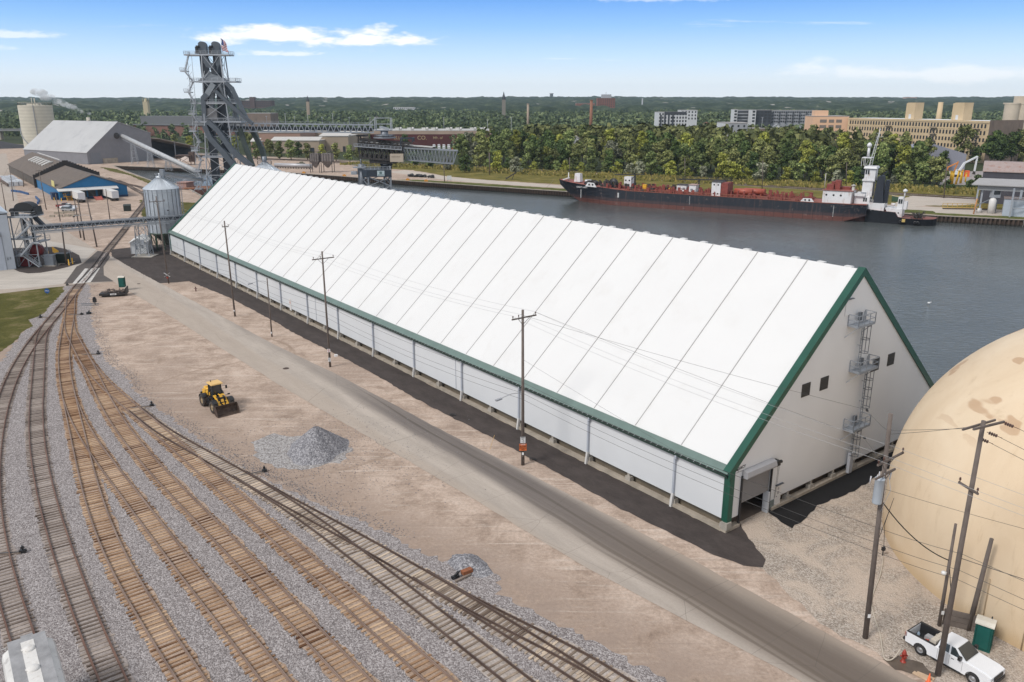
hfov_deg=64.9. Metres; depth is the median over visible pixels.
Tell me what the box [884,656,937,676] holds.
wet patch
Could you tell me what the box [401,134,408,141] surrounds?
tree
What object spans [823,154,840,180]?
tree
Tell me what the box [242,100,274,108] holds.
old school
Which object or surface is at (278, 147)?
tree
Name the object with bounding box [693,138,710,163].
tree
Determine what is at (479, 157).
tree
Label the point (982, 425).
utility pole
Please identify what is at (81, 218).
utility pole
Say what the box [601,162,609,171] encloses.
bush
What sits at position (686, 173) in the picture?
bush
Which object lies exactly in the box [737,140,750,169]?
tree
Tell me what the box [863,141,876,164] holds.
tree
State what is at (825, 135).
wood
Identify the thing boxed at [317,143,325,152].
tree
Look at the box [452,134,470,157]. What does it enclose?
tree
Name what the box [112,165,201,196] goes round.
quay wall
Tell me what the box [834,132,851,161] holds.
tree
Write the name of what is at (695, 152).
tree
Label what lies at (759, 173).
bush
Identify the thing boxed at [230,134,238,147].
tree
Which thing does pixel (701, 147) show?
tree
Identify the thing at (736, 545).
pavement
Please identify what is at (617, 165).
bush
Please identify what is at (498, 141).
tree
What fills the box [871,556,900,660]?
fire hose
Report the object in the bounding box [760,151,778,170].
tree
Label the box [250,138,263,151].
pink annexe
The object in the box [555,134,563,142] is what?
tree
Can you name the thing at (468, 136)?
tree
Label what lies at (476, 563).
gravel heap
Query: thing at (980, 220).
quay wall
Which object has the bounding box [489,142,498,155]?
tree
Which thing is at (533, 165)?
bush
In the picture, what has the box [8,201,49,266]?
conveyor tower
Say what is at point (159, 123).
long grey shed
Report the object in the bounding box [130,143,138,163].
conveyor trestle
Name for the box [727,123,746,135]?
grey block
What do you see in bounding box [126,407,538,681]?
railway track
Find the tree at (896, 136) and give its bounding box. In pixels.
[888,133,899,172]
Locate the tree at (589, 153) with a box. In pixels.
[585,147,597,167]
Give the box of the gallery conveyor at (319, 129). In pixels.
[219,116,373,132]
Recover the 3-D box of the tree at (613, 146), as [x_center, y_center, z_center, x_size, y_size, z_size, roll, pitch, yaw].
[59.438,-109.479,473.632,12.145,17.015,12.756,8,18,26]
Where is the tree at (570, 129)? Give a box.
[563,128,575,151]
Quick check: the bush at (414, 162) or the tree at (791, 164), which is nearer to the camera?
the tree at (791, 164)
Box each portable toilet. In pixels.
[117,276,125,286]
[972,614,996,652]
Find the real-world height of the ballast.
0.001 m
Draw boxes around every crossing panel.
[72,268,87,283]
[79,268,92,282]
[86,268,99,282]
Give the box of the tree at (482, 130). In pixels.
[476,128,487,142]
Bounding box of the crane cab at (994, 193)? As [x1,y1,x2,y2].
[976,189,1000,212]
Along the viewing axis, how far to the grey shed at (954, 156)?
454.81 m
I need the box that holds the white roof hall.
[340,131,368,143]
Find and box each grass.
[0,286,63,351]
[102,167,150,182]
[139,200,145,222]
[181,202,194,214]
[409,180,1023,218]
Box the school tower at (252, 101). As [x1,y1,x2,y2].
[249,97,255,108]
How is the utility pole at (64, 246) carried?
on the asphalt island
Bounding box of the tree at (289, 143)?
[284,139,295,159]
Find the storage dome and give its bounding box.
[882,329,1023,650]
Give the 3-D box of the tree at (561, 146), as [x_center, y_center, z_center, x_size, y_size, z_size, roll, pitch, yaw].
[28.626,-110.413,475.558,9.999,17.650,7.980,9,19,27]
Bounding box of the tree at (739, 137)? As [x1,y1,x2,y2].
[733,131,745,150]
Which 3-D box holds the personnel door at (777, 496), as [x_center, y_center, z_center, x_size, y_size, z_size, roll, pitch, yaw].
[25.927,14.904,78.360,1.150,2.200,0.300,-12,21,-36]
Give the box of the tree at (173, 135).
[170,133,177,141]
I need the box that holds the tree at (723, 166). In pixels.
[716,152,729,176]
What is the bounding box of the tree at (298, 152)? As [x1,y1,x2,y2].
[294,142,302,156]
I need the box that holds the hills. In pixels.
[0,96,1013,114]
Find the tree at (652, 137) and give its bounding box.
[645,130,657,144]
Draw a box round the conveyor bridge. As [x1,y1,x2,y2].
[30,210,182,233]
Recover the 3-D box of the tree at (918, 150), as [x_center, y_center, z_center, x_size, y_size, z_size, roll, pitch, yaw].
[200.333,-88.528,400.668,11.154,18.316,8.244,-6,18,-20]
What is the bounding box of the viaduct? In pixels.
[0,129,19,139]
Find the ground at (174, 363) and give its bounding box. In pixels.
[0,133,1021,681]
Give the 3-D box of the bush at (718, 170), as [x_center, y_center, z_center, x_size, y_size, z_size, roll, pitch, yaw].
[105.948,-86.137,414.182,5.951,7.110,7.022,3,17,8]
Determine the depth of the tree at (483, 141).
511.45 m
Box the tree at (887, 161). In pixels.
[878,155,890,175]
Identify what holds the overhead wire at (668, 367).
attached to the utility pole at (156, 201)
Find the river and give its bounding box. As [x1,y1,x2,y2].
[126,170,1023,383]
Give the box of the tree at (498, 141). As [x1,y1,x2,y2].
[493,135,504,155]
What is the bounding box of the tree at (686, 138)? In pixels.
[676,132,694,146]
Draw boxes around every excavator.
[947,161,958,170]
[949,156,977,176]
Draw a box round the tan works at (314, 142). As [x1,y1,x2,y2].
[271,137,324,152]
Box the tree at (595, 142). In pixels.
[585,135,600,157]
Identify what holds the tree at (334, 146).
on the ground at (174, 363)
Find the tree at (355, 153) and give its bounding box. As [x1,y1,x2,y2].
[353,148,361,158]
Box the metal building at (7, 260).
[0,206,16,269]
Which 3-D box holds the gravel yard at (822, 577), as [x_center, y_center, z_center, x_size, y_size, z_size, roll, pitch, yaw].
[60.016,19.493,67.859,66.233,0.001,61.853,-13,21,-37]
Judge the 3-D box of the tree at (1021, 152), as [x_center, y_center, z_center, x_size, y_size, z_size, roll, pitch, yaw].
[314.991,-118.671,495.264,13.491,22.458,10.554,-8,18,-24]
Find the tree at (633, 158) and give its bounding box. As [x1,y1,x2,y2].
[629,154,638,172]
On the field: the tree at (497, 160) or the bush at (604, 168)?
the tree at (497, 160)
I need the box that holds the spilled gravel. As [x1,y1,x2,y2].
[250,433,352,469]
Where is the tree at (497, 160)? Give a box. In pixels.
[490,150,502,171]
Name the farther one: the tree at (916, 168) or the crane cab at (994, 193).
the tree at (916, 168)
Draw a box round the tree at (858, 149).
[848,139,865,168]
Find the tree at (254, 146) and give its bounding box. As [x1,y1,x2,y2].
[251,141,260,159]
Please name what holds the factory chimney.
on the ground at (174, 363)
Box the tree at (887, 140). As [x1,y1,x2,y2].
[878,136,895,176]
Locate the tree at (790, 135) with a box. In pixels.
[785,129,797,160]
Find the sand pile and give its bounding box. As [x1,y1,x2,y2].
[178,156,188,160]
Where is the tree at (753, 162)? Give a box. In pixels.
[745,151,760,175]
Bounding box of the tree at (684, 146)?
[678,143,689,169]
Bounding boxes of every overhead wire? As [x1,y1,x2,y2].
[152,201,1022,515]
[162,203,1021,507]
[166,247,1021,598]
[166,250,1022,609]
[168,201,1022,494]
[183,250,1022,580]
[523,315,886,429]
[524,360,684,456]
[534,311,877,455]
[883,502,948,560]
[885,489,1023,528]
[896,426,974,433]
[962,558,1022,578]
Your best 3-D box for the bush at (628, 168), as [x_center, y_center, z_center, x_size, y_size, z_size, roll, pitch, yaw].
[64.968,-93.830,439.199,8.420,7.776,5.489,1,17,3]
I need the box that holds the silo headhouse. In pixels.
[1003,96,1023,103]
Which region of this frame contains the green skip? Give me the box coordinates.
[891,195,899,201]
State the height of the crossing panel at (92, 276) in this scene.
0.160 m
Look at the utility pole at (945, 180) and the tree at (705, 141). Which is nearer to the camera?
the utility pole at (945, 180)
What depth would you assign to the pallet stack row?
383.87 m
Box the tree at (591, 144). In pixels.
[583,138,596,159]
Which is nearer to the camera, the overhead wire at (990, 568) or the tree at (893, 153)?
the overhead wire at (990, 568)
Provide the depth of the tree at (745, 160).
424.52 m
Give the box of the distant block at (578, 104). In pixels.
[575,103,594,105]
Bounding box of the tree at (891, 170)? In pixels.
[888,161,897,176]
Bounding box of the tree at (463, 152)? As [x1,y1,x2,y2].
[458,149,466,161]
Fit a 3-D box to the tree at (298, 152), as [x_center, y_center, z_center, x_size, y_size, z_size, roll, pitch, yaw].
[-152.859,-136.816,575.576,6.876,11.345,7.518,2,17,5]
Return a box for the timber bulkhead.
[942,608,976,630]
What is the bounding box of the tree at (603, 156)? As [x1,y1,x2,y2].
[599,148,615,170]
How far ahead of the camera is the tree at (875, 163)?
399.15 m
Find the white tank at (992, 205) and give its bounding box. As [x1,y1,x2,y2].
[987,198,996,213]
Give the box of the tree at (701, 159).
[693,152,708,173]
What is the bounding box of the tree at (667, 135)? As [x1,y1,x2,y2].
[656,132,674,164]
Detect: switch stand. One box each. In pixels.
[0,545,26,555]
[130,401,153,407]
[241,465,266,475]
[451,567,472,581]
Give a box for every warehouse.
[23,120,152,163]
[35,166,127,199]
[168,163,933,532]
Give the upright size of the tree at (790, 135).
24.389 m
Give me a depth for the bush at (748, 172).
406.78 m
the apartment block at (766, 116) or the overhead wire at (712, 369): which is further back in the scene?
the apartment block at (766, 116)
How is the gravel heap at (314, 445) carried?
on the spilled gravel
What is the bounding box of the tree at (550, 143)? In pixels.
[544,140,556,150]
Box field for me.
[392,166,1002,209]
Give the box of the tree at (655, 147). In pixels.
[639,143,659,168]
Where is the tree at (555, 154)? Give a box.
[548,148,559,165]
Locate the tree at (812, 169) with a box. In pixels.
[804,155,818,180]
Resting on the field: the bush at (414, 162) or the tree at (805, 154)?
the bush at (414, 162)
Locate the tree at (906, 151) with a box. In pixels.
[895,145,911,171]
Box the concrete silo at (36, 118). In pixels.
[17,98,54,146]
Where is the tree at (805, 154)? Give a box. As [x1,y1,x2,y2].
[799,148,813,178]
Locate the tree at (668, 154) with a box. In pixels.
[659,150,673,170]
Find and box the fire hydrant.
[900,649,907,662]
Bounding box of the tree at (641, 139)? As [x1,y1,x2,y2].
[636,131,648,166]
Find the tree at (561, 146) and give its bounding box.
[554,139,568,166]
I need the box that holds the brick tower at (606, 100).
[596,94,614,107]
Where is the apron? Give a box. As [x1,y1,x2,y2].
[0,235,95,288]
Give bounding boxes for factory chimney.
[936,102,942,118]
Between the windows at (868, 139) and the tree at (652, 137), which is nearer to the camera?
the tree at (652, 137)
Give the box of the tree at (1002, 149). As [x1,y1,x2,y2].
[991,134,1018,160]
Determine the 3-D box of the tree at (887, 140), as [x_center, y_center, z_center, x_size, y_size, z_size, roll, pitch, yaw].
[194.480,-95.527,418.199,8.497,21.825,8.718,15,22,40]
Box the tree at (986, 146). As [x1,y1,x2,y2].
[981,130,1003,160]
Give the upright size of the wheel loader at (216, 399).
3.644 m
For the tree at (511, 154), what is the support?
on the ground at (174, 363)
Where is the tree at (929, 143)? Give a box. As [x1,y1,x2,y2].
[923,139,937,166]
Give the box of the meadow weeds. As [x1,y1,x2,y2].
[340,161,979,195]
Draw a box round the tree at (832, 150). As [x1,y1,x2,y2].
[824,145,840,179]
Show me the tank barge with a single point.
(835, 202)
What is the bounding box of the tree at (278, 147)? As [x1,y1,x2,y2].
[274,140,284,159]
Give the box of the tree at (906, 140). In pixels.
[898,131,912,146]
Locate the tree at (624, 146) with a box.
[621,141,635,164]
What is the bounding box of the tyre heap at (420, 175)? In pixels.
[408,173,434,177]
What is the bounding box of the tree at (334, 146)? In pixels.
[331,143,340,160]
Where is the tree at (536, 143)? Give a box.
[525,135,540,160]
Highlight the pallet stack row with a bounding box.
[0,175,22,186]
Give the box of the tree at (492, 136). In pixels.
[489,130,498,143]
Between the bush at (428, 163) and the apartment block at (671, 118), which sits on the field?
the bush at (428, 163)
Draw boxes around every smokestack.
[527,104,528,123]
[589,100,592,124]
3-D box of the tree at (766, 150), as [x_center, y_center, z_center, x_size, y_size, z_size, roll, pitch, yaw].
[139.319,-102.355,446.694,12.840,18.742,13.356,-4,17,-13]
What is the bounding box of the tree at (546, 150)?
[542,146,551,163]
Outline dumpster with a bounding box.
[123,204,130,210]
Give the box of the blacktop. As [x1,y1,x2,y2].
[769,451,893,527]
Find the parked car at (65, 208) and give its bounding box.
[60,206,74,210]
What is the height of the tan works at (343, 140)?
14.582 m
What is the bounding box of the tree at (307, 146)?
[302,143,312,159]
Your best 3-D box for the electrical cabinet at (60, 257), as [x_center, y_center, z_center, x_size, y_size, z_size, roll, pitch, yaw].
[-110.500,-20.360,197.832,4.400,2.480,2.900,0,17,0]
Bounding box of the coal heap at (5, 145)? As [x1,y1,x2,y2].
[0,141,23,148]
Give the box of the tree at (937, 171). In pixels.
[929,156,949,184]
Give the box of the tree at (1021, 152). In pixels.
[1016,129,1023,161]
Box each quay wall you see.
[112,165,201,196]
[114,165,1023,226]
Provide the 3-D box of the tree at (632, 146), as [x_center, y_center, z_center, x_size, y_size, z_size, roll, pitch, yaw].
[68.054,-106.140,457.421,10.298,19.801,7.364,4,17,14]
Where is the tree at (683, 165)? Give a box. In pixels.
[678,155,690,173]
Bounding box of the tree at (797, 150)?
[780,138,799,161]
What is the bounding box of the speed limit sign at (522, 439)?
[520,437,525,442]
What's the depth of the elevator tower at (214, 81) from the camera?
338.36 m
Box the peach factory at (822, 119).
[804,110,848,139]
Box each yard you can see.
[740,469,1023,681]
[939,171,982,184]
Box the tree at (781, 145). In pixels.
[776,138,789,174]
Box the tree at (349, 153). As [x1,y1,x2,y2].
[343,144,353,161]
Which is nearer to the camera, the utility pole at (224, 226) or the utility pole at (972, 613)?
the utility pole at (972, 613)
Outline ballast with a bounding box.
[0,284,666,681]
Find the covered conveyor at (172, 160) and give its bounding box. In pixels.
[120,133,197,173]
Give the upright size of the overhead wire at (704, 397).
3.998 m
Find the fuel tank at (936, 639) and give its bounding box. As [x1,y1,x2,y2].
[930,632,941,643]
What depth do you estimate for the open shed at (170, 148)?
577.00 m
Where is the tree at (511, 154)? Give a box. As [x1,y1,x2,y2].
[508,149,514,164]
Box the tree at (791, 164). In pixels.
[783,160,796,178]
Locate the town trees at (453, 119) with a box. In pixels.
[0,108,1003,148]
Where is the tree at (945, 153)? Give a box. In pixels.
[939,150,950,169]
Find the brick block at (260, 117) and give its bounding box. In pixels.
[245,113,278,133]
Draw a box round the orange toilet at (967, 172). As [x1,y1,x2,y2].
[963,170,969,176]
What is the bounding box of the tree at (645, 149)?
[640,143,655,166]
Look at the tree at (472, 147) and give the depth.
501.80 m
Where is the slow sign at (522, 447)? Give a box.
[519,444,526,450]
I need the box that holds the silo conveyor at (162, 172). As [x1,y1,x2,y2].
[159,169,201,180]
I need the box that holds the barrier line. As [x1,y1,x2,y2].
[11,190,28,194]
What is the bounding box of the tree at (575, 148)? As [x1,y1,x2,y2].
[570,143,581,161]
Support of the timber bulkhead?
on the gravel yard at (822, 577)
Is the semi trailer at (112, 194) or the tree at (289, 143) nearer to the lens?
the semi trailer at (112, 194)
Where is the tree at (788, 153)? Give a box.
[780,141,793,168]
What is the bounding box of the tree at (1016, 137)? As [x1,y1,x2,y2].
[1007,131,1023,160]
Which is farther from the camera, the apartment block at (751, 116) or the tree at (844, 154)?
the apartment block at (751, 116)
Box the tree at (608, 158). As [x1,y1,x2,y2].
[602,149,613,169]
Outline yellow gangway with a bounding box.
[942,203,987,209]
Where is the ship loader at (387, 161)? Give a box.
[351,118,457,189]
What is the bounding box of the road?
[0,154,916,681]
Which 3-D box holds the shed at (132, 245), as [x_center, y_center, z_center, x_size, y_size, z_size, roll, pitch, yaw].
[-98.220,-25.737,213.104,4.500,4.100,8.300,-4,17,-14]
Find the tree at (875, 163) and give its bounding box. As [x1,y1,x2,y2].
[862,154,884,174]
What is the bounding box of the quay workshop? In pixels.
[1002,195,1023,216]
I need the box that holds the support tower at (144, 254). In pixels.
[132,225,157,256]
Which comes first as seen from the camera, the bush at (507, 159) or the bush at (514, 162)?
the bush at (514, 162)
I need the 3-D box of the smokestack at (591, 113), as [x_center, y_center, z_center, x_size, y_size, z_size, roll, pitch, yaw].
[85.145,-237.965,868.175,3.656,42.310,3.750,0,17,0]
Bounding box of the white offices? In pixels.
[393,107,415,109]
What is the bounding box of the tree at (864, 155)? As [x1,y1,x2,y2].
[859,152,866,174]
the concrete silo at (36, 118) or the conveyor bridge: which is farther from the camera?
the concrete silo at (36, 118)
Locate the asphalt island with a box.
[13,247,81,272]
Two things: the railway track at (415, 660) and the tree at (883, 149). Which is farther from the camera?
the tree at (883, 149)
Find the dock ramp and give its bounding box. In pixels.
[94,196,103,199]
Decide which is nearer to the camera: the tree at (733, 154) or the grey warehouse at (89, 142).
the tree at (733, 154)
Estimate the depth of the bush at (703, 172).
416.65 m
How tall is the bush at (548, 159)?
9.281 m
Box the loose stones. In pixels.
[91,284,520,552]
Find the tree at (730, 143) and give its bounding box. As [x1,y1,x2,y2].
[725,133,736,150]
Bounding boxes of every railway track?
[0,282,85,649]
[24,322,135,681]
[55,289,212,681]
[60,396,297,681]
[62,320,380,681]
[74,355,461,681]
[77,252,108,282]
[101,177,144,252]
[116,180,142,188]
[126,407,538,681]
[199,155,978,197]
[230,470,614,681]
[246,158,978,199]
[408,569,638,681]
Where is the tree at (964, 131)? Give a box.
[950,124,978,153]
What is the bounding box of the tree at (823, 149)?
[816,145,829,177]
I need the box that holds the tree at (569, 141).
[560,131,574,163]
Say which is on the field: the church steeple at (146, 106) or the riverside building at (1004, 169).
the riverside building at (1004, 169)
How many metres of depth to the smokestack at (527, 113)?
961.35 m
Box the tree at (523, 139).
[512,130,528,157]
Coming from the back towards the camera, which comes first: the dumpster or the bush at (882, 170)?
the bush at (882, 170)
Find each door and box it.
[0,232,7,269]
[90,152,101,163]
[118,278,123,286]
[136,150,146,160]
[741,458,782,502]
[774,482,783,504]
[974,625,990,649]
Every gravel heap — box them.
[287,426,348,465]
[447,553,493,577]
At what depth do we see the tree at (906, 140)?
572.91 m
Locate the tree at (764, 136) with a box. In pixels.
[752,131,770,149]
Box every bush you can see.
[409,151,418,165]
[423,152,433,166]
[442,155,451,169]
[458,154,472,171]
[471,154,478,165]
[483,158,490,166]
[503,157,510,168]
[508,157,522,172]
[520,159,528,169]
[528,161,538,169]
[543,155,554,169]
[553,160,560,170]
[560,160,570,170]
[568,157,579,169]
[575,162,585,171]
[585,163,596,171]
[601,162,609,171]
[610,161,623,173]
[615,159,623,171]
[623,162,636,172]
[635,161,644,173]
[653,165,664,174]
[664,160,676,175]
[682,168,693,175]
[699,166,707,176]
[712,167,722,178]
[723,161,739,178]
[739,167,753,178]
[752,162,767,179]
[766,164,779,180]
[779,166,791,180]
[791,163,807,179]
[794,173,803,180]
[810,170,821,181]
[831,169,842,181]
[843,170,854,183]
[851,166,861,179]
[851,169,863,185]
[876,167,889,182]
[890,175,898,183]
[892,163,912,183]
[898,168,912,184]
[900,171,913,184]
[915,162,930,183]
[940,179,954,187]
[963,179,975,187]
[973,174,981,186]
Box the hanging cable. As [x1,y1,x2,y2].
[879,498,893,555]
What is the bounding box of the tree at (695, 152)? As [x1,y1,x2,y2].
[690,144,700,173]
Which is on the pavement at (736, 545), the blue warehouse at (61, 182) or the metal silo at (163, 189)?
the metal silo at (163, 189)
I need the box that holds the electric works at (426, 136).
[370,127,492,145]
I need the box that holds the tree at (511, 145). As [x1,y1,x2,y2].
[504,142,517,156]
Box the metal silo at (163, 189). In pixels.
[142,173,183,250]
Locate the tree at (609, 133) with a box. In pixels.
[602,128,614,153]
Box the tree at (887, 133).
[881,130,892,140]
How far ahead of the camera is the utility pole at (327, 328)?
117.62 m
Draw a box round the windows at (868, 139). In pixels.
[868,139,981,148]
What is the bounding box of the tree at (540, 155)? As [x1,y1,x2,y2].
[534,146,545,168]
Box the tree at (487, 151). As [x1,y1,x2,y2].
[482,149,490,162]
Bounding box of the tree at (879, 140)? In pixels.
[873,129,881,147]
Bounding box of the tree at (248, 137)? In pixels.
[244,132,252,144]
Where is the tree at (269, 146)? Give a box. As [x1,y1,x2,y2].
[264,139,274,153]
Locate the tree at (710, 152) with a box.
[705,134,728,172]
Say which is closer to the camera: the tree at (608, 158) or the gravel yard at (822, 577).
the gravel yard at (822, 577)
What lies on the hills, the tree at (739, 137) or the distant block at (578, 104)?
the distant block at (578, 104)
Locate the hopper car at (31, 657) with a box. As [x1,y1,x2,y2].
[0,630,65,681]
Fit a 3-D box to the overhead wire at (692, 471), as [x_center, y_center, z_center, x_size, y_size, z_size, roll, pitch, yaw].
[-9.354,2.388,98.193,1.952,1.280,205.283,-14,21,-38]
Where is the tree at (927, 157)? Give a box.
[911,140,931,178]
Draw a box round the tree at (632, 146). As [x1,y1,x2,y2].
[623,136,638,162]
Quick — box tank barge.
[559,172,867,220]
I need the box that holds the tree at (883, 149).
[872,141,892,167]
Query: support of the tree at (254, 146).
on the ground at (174, 363)
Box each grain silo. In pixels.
[1002,103,1020,119]
[1018,103,1023,128]
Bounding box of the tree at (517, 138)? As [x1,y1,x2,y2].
[511,129,522,156]
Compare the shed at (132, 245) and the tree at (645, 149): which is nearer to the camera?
the shed at (132, 245)
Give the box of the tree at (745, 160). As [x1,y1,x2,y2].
[741,150,752,170]
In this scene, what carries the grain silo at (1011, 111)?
on the ground at (174, 363)
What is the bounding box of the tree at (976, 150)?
[970,146,981,163]
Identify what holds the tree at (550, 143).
on the ground at (174, 363)
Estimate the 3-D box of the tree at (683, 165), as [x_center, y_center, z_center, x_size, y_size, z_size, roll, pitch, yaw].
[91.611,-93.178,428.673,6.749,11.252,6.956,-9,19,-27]
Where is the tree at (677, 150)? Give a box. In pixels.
[670,140,682,169]
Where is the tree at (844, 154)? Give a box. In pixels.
[835,147,851,174]
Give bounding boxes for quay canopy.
[972,178,1023,216]
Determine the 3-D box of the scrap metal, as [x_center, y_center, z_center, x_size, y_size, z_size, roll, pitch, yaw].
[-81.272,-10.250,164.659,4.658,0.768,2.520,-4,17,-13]
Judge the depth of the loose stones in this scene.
89.25 m
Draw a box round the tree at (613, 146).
[604,140,622,161]
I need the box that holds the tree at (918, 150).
[907,145,927,178]
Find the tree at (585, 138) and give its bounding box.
[581,131,590,164]
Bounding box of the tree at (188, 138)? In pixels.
[185,135,192,144]
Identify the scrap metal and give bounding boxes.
[101,288,124,292]
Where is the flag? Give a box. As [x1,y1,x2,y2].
[220,38,227,51]
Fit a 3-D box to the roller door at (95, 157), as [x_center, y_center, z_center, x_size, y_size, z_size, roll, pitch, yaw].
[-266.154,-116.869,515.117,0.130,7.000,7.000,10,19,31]
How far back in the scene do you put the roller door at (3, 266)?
189.03 m
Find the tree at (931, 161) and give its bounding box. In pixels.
[923,157,934,183]
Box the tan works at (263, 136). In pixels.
[258,130,315,149]
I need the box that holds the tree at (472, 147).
[468,141,478,160]
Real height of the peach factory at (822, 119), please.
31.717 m
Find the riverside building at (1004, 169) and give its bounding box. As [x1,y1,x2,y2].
[978,161,1023,203]
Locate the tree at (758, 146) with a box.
[752,138,767,161]
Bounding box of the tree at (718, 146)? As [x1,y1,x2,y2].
[712,138,723,165]
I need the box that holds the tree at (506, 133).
[499,128,511,161]
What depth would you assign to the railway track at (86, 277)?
190.28 m
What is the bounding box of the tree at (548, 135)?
[539,129,555,146]
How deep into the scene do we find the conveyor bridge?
199.87 m
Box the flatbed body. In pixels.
[99,286,128,296]
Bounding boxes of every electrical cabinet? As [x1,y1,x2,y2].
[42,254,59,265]
[54,252,74,263]
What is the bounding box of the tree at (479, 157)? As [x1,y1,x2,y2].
[473,144,485,166]
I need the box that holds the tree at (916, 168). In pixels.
[906,155,921,178]
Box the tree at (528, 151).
[522,141,534,164]
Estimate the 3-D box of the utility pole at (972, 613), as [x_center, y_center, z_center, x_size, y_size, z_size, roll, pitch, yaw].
[34.465,18.050,59.379,0.793,7.830,0.400,0,17,0]
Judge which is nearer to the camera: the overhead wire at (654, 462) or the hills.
the overhead wire at (654, 462)
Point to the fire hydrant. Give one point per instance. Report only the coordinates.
(904, 655)
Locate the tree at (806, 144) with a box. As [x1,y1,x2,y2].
[798,140,817,175]
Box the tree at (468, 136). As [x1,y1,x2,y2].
[464,131,474,159]
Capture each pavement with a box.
[64,251,112,283]
[111,244,765,566]
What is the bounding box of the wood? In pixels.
[484,121,1023,161]
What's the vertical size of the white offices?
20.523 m
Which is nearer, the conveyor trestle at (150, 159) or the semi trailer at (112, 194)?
the semi trailer at (112, 194)
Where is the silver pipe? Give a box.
[274,163,311,168]
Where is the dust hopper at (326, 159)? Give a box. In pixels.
[309,151,334,172]
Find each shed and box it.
[7,152,99,187]
[128,116,245,136]
[129,234,151,253]
[151,138,207,158]
[177,181,211,194]
[911,144,966,170]
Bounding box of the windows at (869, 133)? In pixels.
[869,133,983,141]
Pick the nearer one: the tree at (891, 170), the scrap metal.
the scrap metal
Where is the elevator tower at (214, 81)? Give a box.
[180,41,266,191]
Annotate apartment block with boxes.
[654,112,687,126]
[678,110,696,125]
[730,109,737,121]
[737,110,748,121]
[748,110,755,125]
[755,110,771,127]
[770,110,811,127]
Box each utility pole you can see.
[38,170,46,209]
[61,224,66,264]
[73,199,81,237]
[74,197,97,246]
[77,199,84,239]
[149,196,168,283]
[222,221,235,316]
[248,278,272,336]
[312,251,333,366]
[495,310,536,465]
[862,413,903,638]
[935,419,1017,676]
[937,523,956,626]
[943,161,947,197]
[966,538,993,630]
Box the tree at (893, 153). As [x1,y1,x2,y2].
[887,144,899,177]
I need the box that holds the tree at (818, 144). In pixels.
[814,141,823,166]
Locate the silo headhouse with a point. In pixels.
(1018, 99)
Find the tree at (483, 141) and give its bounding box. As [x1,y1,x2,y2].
[472,131,489,154]
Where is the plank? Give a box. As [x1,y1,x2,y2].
[912,671,934,681]
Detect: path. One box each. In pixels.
[392,170,1001,210]
[895,196,975,206]
[927,208,1001,215]
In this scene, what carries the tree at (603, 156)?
on the ground at (174, 363)
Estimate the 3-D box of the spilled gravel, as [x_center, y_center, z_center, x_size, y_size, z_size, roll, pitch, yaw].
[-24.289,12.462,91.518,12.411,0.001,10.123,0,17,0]
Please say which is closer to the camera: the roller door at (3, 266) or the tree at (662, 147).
the roller door at (3, 266)
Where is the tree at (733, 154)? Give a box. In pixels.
[721,148,742,167]
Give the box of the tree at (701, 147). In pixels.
[683,142,706,172]
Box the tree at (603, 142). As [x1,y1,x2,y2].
[601,133,606,149]
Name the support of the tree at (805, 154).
on the ground at (174, 363)
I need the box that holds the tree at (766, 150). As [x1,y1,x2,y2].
[753,142,775,162]
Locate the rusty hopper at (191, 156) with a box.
[175,152,195,164]
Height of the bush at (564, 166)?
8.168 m
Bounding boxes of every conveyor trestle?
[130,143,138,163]
[147,152,154,166]
[164,160,172,170]
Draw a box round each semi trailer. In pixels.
[70,190,85,202]
[102,188,118,200]
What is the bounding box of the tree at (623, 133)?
[616,128,629,167]
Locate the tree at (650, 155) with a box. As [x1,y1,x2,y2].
[645,151,657,174]
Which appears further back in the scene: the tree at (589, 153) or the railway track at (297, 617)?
the tree at (589, 153)
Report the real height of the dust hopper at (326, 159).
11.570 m
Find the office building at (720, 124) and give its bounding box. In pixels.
[717,122,747,128]
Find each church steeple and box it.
[142,98,150,114]
[306,96,316,116]
[502,92,509,117]
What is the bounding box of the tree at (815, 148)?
[797,143,819,162]
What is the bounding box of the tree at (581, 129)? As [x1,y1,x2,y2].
[575,125,586,161]
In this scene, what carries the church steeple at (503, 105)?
on the ground at (174, 363)
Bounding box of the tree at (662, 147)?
[654,140,666,171]
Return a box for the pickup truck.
[903,621,1004,681]
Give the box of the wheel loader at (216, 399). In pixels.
[199,379,240,417]
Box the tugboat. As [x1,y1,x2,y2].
[854,129,937,225]
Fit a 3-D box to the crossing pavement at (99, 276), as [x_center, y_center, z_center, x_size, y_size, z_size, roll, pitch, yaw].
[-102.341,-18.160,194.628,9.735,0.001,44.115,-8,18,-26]
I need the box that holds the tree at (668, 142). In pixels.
[656,138,672,171]
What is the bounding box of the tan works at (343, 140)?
[319,133,357,151]
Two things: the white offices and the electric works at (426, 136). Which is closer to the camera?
the electric works at (426, 136)
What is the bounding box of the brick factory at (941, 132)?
[847,103,1023,162]
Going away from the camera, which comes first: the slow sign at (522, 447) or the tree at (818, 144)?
the slow sign at (522, 447)
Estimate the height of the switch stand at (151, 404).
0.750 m
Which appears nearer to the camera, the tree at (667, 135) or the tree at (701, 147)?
the tree at (701, 147)
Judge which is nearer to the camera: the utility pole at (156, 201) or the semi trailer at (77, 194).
the utility pole at (156, 201)
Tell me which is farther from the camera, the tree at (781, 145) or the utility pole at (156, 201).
the tree at (781, 145)

